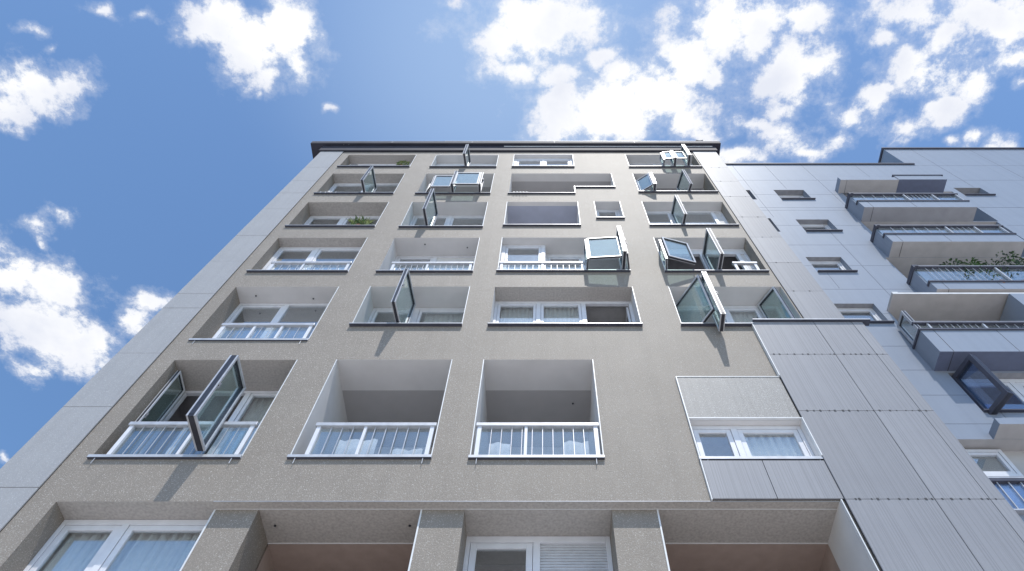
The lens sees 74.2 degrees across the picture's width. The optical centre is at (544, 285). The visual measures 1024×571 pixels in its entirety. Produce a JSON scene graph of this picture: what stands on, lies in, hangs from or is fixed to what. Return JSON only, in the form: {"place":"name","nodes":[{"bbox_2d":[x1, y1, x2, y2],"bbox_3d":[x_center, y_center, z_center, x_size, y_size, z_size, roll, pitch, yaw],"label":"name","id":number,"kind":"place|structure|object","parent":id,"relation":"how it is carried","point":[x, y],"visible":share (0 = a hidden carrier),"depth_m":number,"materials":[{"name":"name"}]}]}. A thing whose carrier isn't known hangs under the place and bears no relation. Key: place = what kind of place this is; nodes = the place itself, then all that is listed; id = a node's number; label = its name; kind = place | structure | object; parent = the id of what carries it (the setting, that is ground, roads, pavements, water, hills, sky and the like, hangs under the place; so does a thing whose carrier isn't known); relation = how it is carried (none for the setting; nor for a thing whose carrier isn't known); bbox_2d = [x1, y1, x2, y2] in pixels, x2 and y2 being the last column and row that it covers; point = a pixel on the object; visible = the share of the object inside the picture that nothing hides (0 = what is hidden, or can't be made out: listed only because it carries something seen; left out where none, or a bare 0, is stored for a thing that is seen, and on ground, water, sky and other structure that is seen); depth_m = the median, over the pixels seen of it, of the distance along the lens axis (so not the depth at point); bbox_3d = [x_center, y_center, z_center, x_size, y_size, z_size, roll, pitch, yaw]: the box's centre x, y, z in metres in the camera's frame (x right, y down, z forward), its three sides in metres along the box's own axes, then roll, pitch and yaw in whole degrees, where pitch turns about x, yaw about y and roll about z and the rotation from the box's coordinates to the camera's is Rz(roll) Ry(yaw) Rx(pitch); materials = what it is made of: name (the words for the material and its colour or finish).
{"place":"outdoors","nodes":[
{"label":"outdoors","id":0,"kind":"place"},
{"bbox_2d":[0,0,1023,468],"label":"sky","id":1,"kind":"structure","parent":0,"point":[139,138],"materials":[{"name":"blue"}]},
{"bbox_2d":[722,147,1023,520],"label":"apartment building","id":2,"kind":"structure","parent":0,"point":[860,246],"depth_m":20.18,"materials":[{"name":"stone"}]},
{"bbox_2d":[778,195,803,198],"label":"window","id":3,"kind":"structure","parent":2,"relation":"in","point":[781,196],"depth_m":25.61,"materials":[{"name":"white plastic"}]},
{"bbox_2d":[800,224,830,228],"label":"window","id":4,"kind":"structure","parent":2,"relation":"in","point":[825,226],"depth_m":22.96,"materials":[{"name":"white plastic"}]},
{"bbox_2d":[809,261,846,269],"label":"window","id":5,"kind":"structure","parent":2,"relation":"in","point":[838,263],"depth_m":20.30,"materials":[{"name":"white plastic"}]},
{"bbox_2d":[837,308,881,319],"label":"window","id":6,"kind":"structure","parent":2,"relation":"in","point":[874,315],"depth_m":17.76,"materials":[{"name":"white plastic"}]},
{"bbox_2d":[884,196,895,199],"bbox_3d":[12.120,-3.033,23.690,0.270,0.520,0.257,40,-69,-19],"label":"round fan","id":7,"kind":"object","parent":2,"relation":"on","point":[888,197],"visible":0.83,"depth_m":23.74},
{"bbox_2d":[939,257,977,279],"bbox_3d":[11.448,-0.266,18.382,0.670,1.709,0.426,0,-62,0],"label":"potted plant","id":8,"kind":"object","parent":2,"relation":"on","point":[966,271],"visible":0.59,"depth_m":18.65,"materials":[{"name":"green plant"}]},
{"bbox_2d":[961,257,1004,282],"bbox_3d":[12.045,-0.280,18.389,0.622,1.734,0.428,21,-64,-10],"label":"potted plant","id":9,"kind":"object","parent":2,"relation":"on","point":[985,275],"visible":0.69,"depth_m":18.56,"materials":[{"name":"green plant"}]},
{"bbox_2d":[961,379,1023,404],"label":"window","id":10,"kind":"structure","parent":2,"relation":"in","point":[1016,386],"depth_m":14.91,"materials":[{"name":"white plastic"}]},
{"bbox_2d":[965,449,1023,476],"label":"window","id":11,"kind":"structure","parent":2,"relation":"in","point":[1012,471],"depth_m":12.82,"materials":[{"name":"white plastic"}]},
{"bbox_2d":[984,259,1023,279],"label":"potted plant","id":12,"kind":"object","parent":2,"relation":"on","point":[1005,271],"visible":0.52,"depth_m":18.57,"materials":[{"name":"green plant"}]},
{"bbox_2d":[996,250,1023,275],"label":"potted plant","id":13,"kind":"object","parent":2,"relation":"on","point":[1016,261],"visible":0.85,"depth_m":19.27,"materials":[{"name":"green plant"}]},
{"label":"ground","id":14,"kind":"structure","parent":0,"visible":0},
{"bbox_2d":[0,141,1023,570],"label":"apartment building","id":15,"kind":"structure","parent":14,"relation":"on","point":[658,379],"depth_m":13.03,"materials":[{"name":"paint"}]},
{"bbox_2d":[43,533,110,570],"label":"curtain","id":16,"kind":"object","parent":15,"relation":"hanging from","point":[77,551],"depth_m":10.11,"materials":[{"name":"white fabric"}]},
{"bbox_2d":[23,520,207,570],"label":"window","id":17,"kind":"structure","parent":15,"relation":"in","point":[121,531],"depth_m":10.33,"materials":[{"name":"white plastic"}]},
{"bbox_2d":[108,533,200,570],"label":"curtain","id":18,"kind":"object","parent":15,"relation":"hanging from","point":[155,551],"depth_m":10.11,"materials":[{"name":"white fabric"}]},
{"bbox_2d":[137,391,277,453],"bbox_3d":[-6.260,2.893,12.836,2.480,2.850,0.092,0,-62,0],"label":"window","id":19,"kind":"structure","parent":15,"relation":"in","point":[248,397],"depth_m":13.41,"materials":[{"name":"white plastic"}]},
{"bbox_2d":[222,398,273,453],"bbox_3d":[-5.540,3.064,12.767,0.980,3.150,0.085,0,-62,0],"label":"curtain","id":20,"kind":"object","parent":15,"relation":"hanging from","point":[258,409],"visible":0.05,"depth_m":13.50,"materials":[{"name":"white fabric"}]},
{"bbox_2d":[212,303,328,337],"bbox_3d":[-6.285,1.037,15.701,2.510,2.410,0.092,0,-62,0],"label":"window","id":21,"kind":"structure","parent":15,"relation":"in","point":[283,308],"depth_m":16.61,"materials":[{"name":"white plastic"}]},
{"bbox_2d":[262,247,360,269],"bbox_3d":[-6.280,-0.552,18.357,2.520,2.170,0.092,0,-62,0],"label":"window","id":22,"kind":"structure","parent":15,"relation":"in","point":[315,251],"depth_m":19.16,"materials":[{"name":"white plastic"}]},
{"bbox_2d":[314,266,349,269],"bbox_3d":[-5.725,-0.203,18.054,1.150,1.350,0.044,0,-62,0],"label":"curtain","id":23,"kind":"object","parent":15,"relation":"hanging from","point":[330,268],"visible":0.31,"depth_m":18.57,"materials":[{"name":"white fabric"}]},
{"bbox_2d":[304,216,379,224],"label":"window","id":24,"kind":"structure","parent":15,"relation":"in","point":[343,220],"depth_m":21.79,"materials":[{"name":"white plastic"}]},
{"bbox_2d":[334,439,377,453],"bbox_3d":[-3.400,3.066,11.950,0.700,1.000,0.056,-1,-62,1],"label":"drying cloth","id":25,"kind":"object","parent":15,"relation":"hanging from","point":[351,448],"visible":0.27,"depth_m":12.21,"materials":[{"name":"grey fabric"}]},
{"bbox_2d":[347,214,375,224],"bbox_3d":[-5.483,-1.810,20.136,0.985,0.559,0.737,0,-62,0],"label":"potted plant","id":26,"kind":"object","parent":15,"relation":"on","point":[363,222],"visible":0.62,"depth_m":20.08,"materials":[{"name":"green plant"}]},
{"bbox_2d":[328,183,398,191],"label":"window","id":27,"kind":"structure","parent":15,"relation":"in","point":[367,185],"depth_m":24.30,"materials":[{"name":"white plastic"}]},
{"bbox_2d":[358,164,410,164],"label":"window","id":28,"kind":"structure","parent":15,"relation":"in","point":[358,164],"depth_m":26.33,"materials":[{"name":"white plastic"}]},
{"bbox_2d":[396,160,409,164],"bbox_3d":[-5.275,-4.468,25.128,0.540,0.551,0.367,0,-62,0],"label":"potted plant","id":29,"kind":"object","parent":15,"relation":"on","point":[401,162],"visible":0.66,"depth_m":25.18,"materials":[{"name":"green plant"}]},
{"bbox_2d":[392,448,422,453],"bbox_3d":[-2.475,3.156,11.884,0.550,0.800,0.060,0,-62,0],"label":"drying cloth","id":30,"kind":"object","parent":15,"relation":"hanging from","point":[399,451],"visible":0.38,"depth_m":12.18,"materials":[{"name":"grey fabric"}]},
{"bbox_2d":[367,308,464,322],"bbox_3d":[-3.040,1.028,16.018,2.420,1.860,0.092,0,-62,0],"label":"window","id":31,"kind":"structure","parent":15,"relation":"in","point":[417,314],"depth_m":16.70,"materials":[{"name":"white plastic"}]},
{"bbox_2d":[394,256,474,269],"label":"window","id":32,"kind":"structure","parent":15,"relation":"in","point":[398,258],"depth_m":19.29,"materials":[{"name":"white plastic"}]},
{"bbox_2d":[423,314,462,322],"bbox_3d":[-2.450,1.176,15.947,1.000,2.135,0.057,0,-62,0],"label":"curtain","id":33,"kind":"object","parent":15,"relation":"hanging from","point":[443,318],"depth_m":16.63,"materials":[{"name":"white fabric"}]},
{"bbox_2d":[410,215,484,224],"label":"window","id":34,"kind":"structure","parent":15,"relation":"in","point":[449,220],"depth_m":21.78,"materials":[{"name":"white plastic"}]},
{"bbox_2d":[436,163,496,165],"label":"window","id":35,"kind":"structure","parent":15,"relation":"in","point":[438,164],"depth_m":26.23,"materials":[{"name":"white plastic"}]},
{"bbox_2d":[488,442,509,454],"bbox_3d":[-0.809,3.049,11.856,0.380,0.850,0.052,2,-62,-1],"label":"drying cloth","id":36,"kind":"object","parent":15,"relation":"hanging from","point":[496,450],"visible":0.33,"depth_m":12.09,"materials":[{"name":"grey fabric"}]},
{"bbox_2d":[500,308,532,322],"bbox_3d":[-0.650,1.003,15.844,0.800,2.115,0.056,0,-62,0],"label":"curtain","id":37,"kind":"object","parent":15,"relation":"hanging from","point":[516,315],"depth_m":16.36,"materials":[{"name":"white fabric"}]},
{"bbox_2d":[501,245,544,268],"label":"window","id":38,"kind":"structure","parent":15,"relation":"in","point":[541,248],"depth_m":19.09,"materials":[{"name":"white plastic"}]},
{"bbox_2d":[462,536,612,570],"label":"window","id":39,"kind":"structure","parent":15,"relation":"in","point":[546,553],"depth_m":10.47,"materials":[{"name":"white plastic"}]},
{"bbox_2d":[514,158,572,165],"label":"window","id":40,"kind":"structure","parent":15,"relation":"in","point":[543,161],"depth_m":26.15,"materials":[{"name":"white plastic"}]},
{"bbox_2d":[544,308,578,322],"bbox_3d":[0.400,1.004,15.845,0.900,2.115,0.057,0,-62,0],"label":"curtain","id":41,"kind":"object","parent":15,"relation":"hanging from","point":[561,315],"depth_m":16.36,"materials":[{"name":"white fabric"}]},
{"bbox_2d":[493,301,635,322],"bbox_3d":[0.465,1.219,16.108,3.350,1.840,0.914,0,-62,0],"label":"window","id":42,"kind":"structure","parent":15,"relation":"in","point":[538,307],"depth_m":16.57,"materials":[{"name":"white plastic"}]},
{"bbox_2d":[564,441,588,454],"bbox_3d":[0.575,3.076,11.926,0.449,0.950,0.055,2,-62,-1],"label":"drying cloth","id":43,"kind":"object","parent":15,"relation":"hanging from","point":[580,449],"visible":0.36,"depth_m":12.19,"materials":[{"name":"grey fabric"}]},
{"bbox_2d":[545,254,620,268],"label":"window","id":44,"kind":"structure","parent":15,"relation":"in","point":[548,257],"depth_m":19.26,"materials":[{"name":"white plastic"}]},
{"bbox_2d":[596,210,620,216],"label":"window","id":45,"kind":"structure","parent":15,"relation":"in","point":[617,213],"depth_m":21.75,"materials":[{"name":"white plastic"}]},
{"bbox_2d":[629,163,692,165],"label":"window","id":46,"kind":"structure","parent":15,"relation":"in","point":[630,164],"depth_m":26.34,"materials":[{"name":"white plastic"}]},
{"bbox_2d":[646,211,728,223],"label":"window","id":47,"kind":"structure","parent":15,"relation":"in","point":[717,216],"depth_m":21.74,"materials":[{"name":"white plastic"}]},
{"bbox_2d":[658,249,755,269],"bbox_3d":[4.400,-0.502,18.392,2.600,2.185,0.092,0,-62,0],"label":"window","id":48,"kind":"structure","parent":15,"relation":"in","point":[740,254],"depth_m":19.06,"materials":[{"name":"white plastic"}]},
{"bbox_2d":[678,306,784,322],"bbox_3d":[4.410,0.968,15.983,2.740,1.853,0.092,0,-62,0],"label":"window","id":49,"kind":"structure","parent":15,"relation":"in","point":[727,309],"depth_m":16.64,"materials":[{"name":"white plastic"}]},
{"bbox_2d":[730,312,757,322],"bbox_3d":[4.875,1.117,15.910,0.750,2.125,0.056,0,-62,0],"label":"curtain","id":50,"kind":"object","parent":15,"relation":"hanging from","point":[742,317],"depth_m":16.57,"materials":[{"name":"white fabric"}]},
{"bbox_2d":[691,426,814,455],"bbox_3d":[3.563,2.775,11.678,2.005,0.980,0.092,0,-62,0],"label":"window","id":51,"kind":"structure","parent":15,"relation":"in","point":[737,442],"depth_m":11.95,"materials":[{"name":"white plastic"}]},
{"bbox_2d":[744,435,802,455],"bbox_3d":[3.950,2.910,11.596,1.000,1.220,0.085,0,-62,0],"label":"curtain","id":52,"kind":"object","parent":15,"relation":"hanging from","point":[772,445],"visible":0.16,"depth_m":11.81,"materials":[{"name":"white fabric"}]}
]}

